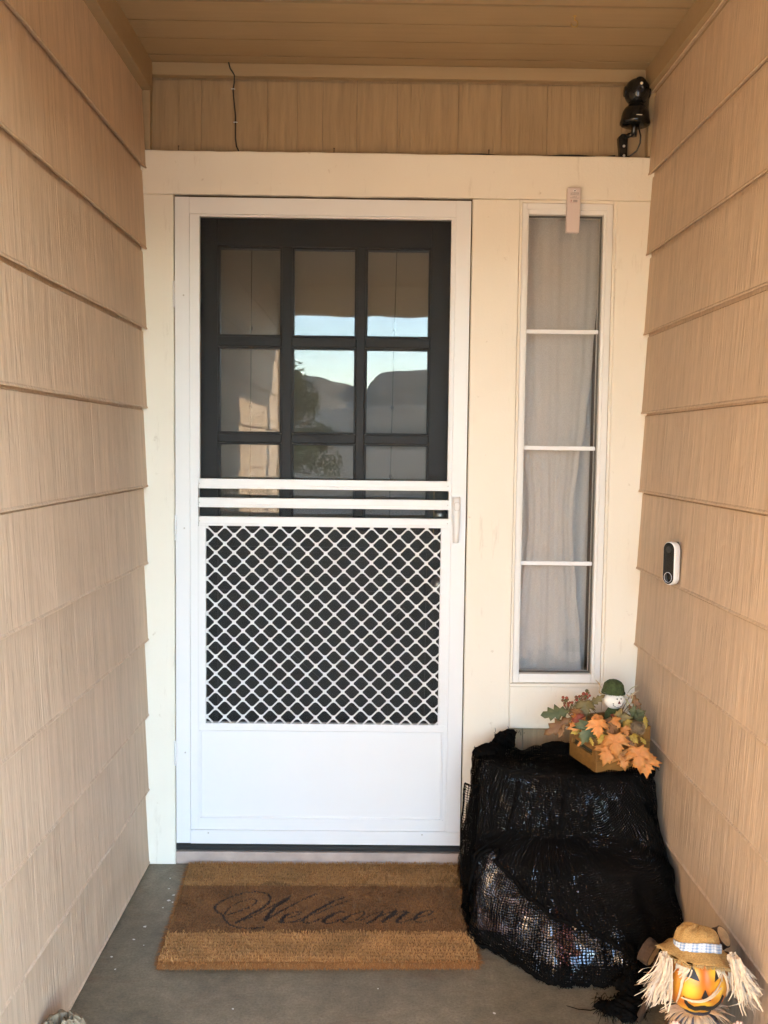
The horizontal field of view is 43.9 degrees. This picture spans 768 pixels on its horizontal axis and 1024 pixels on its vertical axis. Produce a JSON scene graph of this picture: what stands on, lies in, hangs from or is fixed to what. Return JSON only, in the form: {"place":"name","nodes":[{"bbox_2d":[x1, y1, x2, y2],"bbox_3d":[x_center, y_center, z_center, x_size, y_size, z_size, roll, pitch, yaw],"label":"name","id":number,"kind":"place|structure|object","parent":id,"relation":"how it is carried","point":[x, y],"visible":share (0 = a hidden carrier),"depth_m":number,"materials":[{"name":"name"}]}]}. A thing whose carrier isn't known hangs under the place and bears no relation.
{"place":"outdoors","nodes":[
{"label":"outdoors","id":0,"kind":"place"},
{"bbox_2d":[70,863,718,1023],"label":"porch floor","id":1,"kind":"structure","parent":0,"point":[127,982],"depth_m":2.37,"materials":[{"name":"grey concrete"}]},
{"bbox_2d":[44,1009,85,1023],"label":"ruffled flower","id":2,"kind":"object","parent":1,"relation":"on","point":[61,1016],"visible":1,"depth_m":2.08,"materials":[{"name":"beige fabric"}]},
{"bbox_2d":[0,0,151,1023],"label":"shingle wall","id":3,"kind":"structure","parent":1,"relation":"on","point":[75,109],"depth_m":2.25,"materials":[{"name":"beige paint"}]},
{"bbox_2d":[117,0,695,69],"bbox_3d":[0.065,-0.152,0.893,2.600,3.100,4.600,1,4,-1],"label":"porch ceiling","id":4,"kind":"structure","parent":3,"relation":"on","point":[620,34],"depth_m":2.68,"materials":[{"name":"beige paint"}]},
{"bbox_2d":[571,15,578,27],"bbox_3d":[0.515,-1.324,2.571,0.019,0.032,0.011,3,4,25],"label":"cup hook","id":5,"kind":"object","parent":4,"relation":"attached to","point":[574,16],"visible":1,"depth_m":2.57,"materials":[{"name":"gold metal"}]},
{"bbox_2d":[153,860,484,971],"bbox_3d":[-0.185,1.158,2.774,0.910,0.018,0.640,1,4,-1],"label":"doormat","id":6,"kind":"object","parent":1,"relation":"on","point":[298,916],"visible":1,"depth_m":2.71,"materials":[{"name":"brown wicker"}]},
{"bbox_2d":[152,62,646,759],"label":"shingle wall","id":7,"kind":"structure","parent":1,"relation":"on","point":[444,110],"depth_m":2.96,"materials":[{"name":"paint"}]},
{"bbox_2d":[228,62,238,150],"bbox_3d":[-0.458,-1.245,2.932,0.045,0.268,0.026,1,4,-1],"label":"black cable","id":8,"kind":"object","parent":7,"relation":"attached to","point":[233,89],"visible":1,"depth_m":2.94,"materials":[{"name":"rubber"}]},
{"bbox_2d":[141,150,653,864],"bbox_3d":[0.030,0.019,3.057,1.591,2.260,0.104,1,4,-1],"label":"door surround","id":9,"kind":"object","parent":7,"relation":"attached to","point":[497,192],"visible":0.59,"depth_m":2.99,"materials":[{"name":"beige paint"}]},
{"bbox_2d":[173,197,470,847],"bbox_3d":[-0.203,0.060,3.007,0.921,2.054,0.063,1,4,-1],"label":"screen door","id":10,"kind":"structure","parent":9,"relation":"attached to","point":[319,783],"depth_m":3.03,"materials":[{"name":"white metal"}]},
{"bbox_2d":[200,218,450,722],"bbox_3d":[-0.201,0.076,3.082,0.848,2.035,0.094,1,4,-1],"label":"entry door","id":11,"kind":"structure","parent":9,"relation":"attached to","point":[288,238],"depth_m":3.08,"materials":[{"name":"black paint"}]},
{"bbox_2d":[221,250,428,517],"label":"window panes","id":12,"kind":"structure","parent":11,"relation":"hanging from","point":[325,305],"depth_m":3.11,"materials":[{"name":"clear glass"}]},
{"bbox_2d":[449,154,614,156],"bbox_3d":[0.452,-1.104,2.952,0.530,0.011,0.006,1,4,-1],"label":"black cable","id":13,"kind":"object","parent":9,"relation":"on","point":[550,155],"visible":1,"depth_m":2.95,"materials":[{"name":"rubber"}]},
{"bbox_2d":[519,219,598,669],"bbox_3d":[0.548,-0.207,3.138,0.280,1.510,0.063,1,4,-1],"label":"sheer curtain","id":14,"kind":"object","parent":9,"relation":"hanging from","point":[562,280],"visible":0.88,"depth_m":3.11,"materials":[{"name":"white fabric"}]},
{"bbox_2d":[512,203,612,682],"bbox_3d":[0.561,-0.206,3.039,0.282,1.510,0.070,1,4,-1],"label":"sidelight window","id":15,"kind":"structure","parent":9,"relation":"attached to","point":[602,214],"depth_m":3.01,"materials":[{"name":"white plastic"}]},
{"bbox_2d":[565,187,580,233],"bbox_3d":[0.582,-0.928,2.934,0.042,0.136,0.020,1,4,-1],"label":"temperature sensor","id":16,"kind":"object","parent":9,"relation":"attached to","point":[572,221],"visible":1,"depth_m":2.93,"materials":[{"name":"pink plastic"}]},
{"bbox_2d":[617,76,650,156],"bbox_3d":[0.767,-1.206,2.909,0.092,0.225,0.094,1,4,-1],"label":"security camera","id":17,"kind":"object","parent":7,"relation":"attached to","point":[635,116],"visible":1,"depth_m":2.88,"materials":[{"name":"black plastic"}]},
{"bbox_2d":[464,756,674,982],"bbox_3d":[0.516,0.963,2.712,0.538,0.430,0.610,1,4,-1],"label":"wrapped bundle","id":18,"kind":"object","parent":1,"relation":"on","point":[477,875],"visible":0.36,"depth_m":2.58,"materials":[{"name":"black plastic"}]},
{"bbox_2d":[457,726,682,1023],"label":"gauze cloth","id":19,"kind":"object","parent":18,"relation":"on","point":[624,1005],"visible":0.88,"depth_m":2.61,"materials":[{"name":"black fabric"}]},
{"bbox_2d":[569,712,650,772],"bbox_3d":[0.664,0.675,2.809,0.172,0.125,0.165,0,4,-16],"label":"planter box","id":20,"kind":"object","parent":19,"relation":"on","point":[586,754],"visible":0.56,"depth_m":2.75,"materials":[{"name":"brown wood"}]},
{"bbox_2d":[541,689,661,778],"bbox_3d":[0.621,0.635,2.730,0.337,0.229,0.175,1,4,-1],"label":"leaf arrangement","id":21,"kind":"object","parent":20,"relation":"in","point":[641,757],"visible":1,"depth_m":2.70,"materials":[{"name":"fabric"}]},
{"bbox_2d":[596,679,639,718],"bbox_3d":[0.679,0.555,2.801,0.131,0.131,0.070,-1,4,-28],"label":"snowman figurine","id":22,"kind":"object","parent":20,"relation":"in","point":[612,691],"visible":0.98,"depth_m":2.78,"materials":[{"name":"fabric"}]},
{"bbox_2d":[634,922,762,1023],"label":"pumpkin scarecrow","id":23,"kind":"object","parent":1,"relation":"on","point":[697,971],"visible":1,"depth_m":2.00,"materials":[{"name":"orange fabric"}]},
{"bbox_2d":[633,0,767,1023],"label":"shingle wall","id":24,"kind":"structure","parent":1,"relation":"on","point":[701,644],"depth_m":2.38,"materials":[{"name":"beige paint"}]},
{"bbox_2d":[663,541,679,584],"bbox_3d":[0.786,0.140,2.605,0.038,0.120,0.046,1,4,-1],"label":"doorbell","id":25,"kind":"object","parent":24,"relation":"attached to","point":[671,559],"visible":1,"depth_m":2.59,"materials":[{"name":"black plastic"}]},
{"label":"ground","id":26,"kind":"structure","parent":0,"visible":0},
{"bbox_2d":[584,310,596,669],"bbox_3d":[0.183,-0.216,4.373,3.000,2.750,2.550,1,4,-1],"label":"room","id":27,"kind":"object","parent":26,"relation":"on","point":[589,505],"depth_m":5.62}
]}

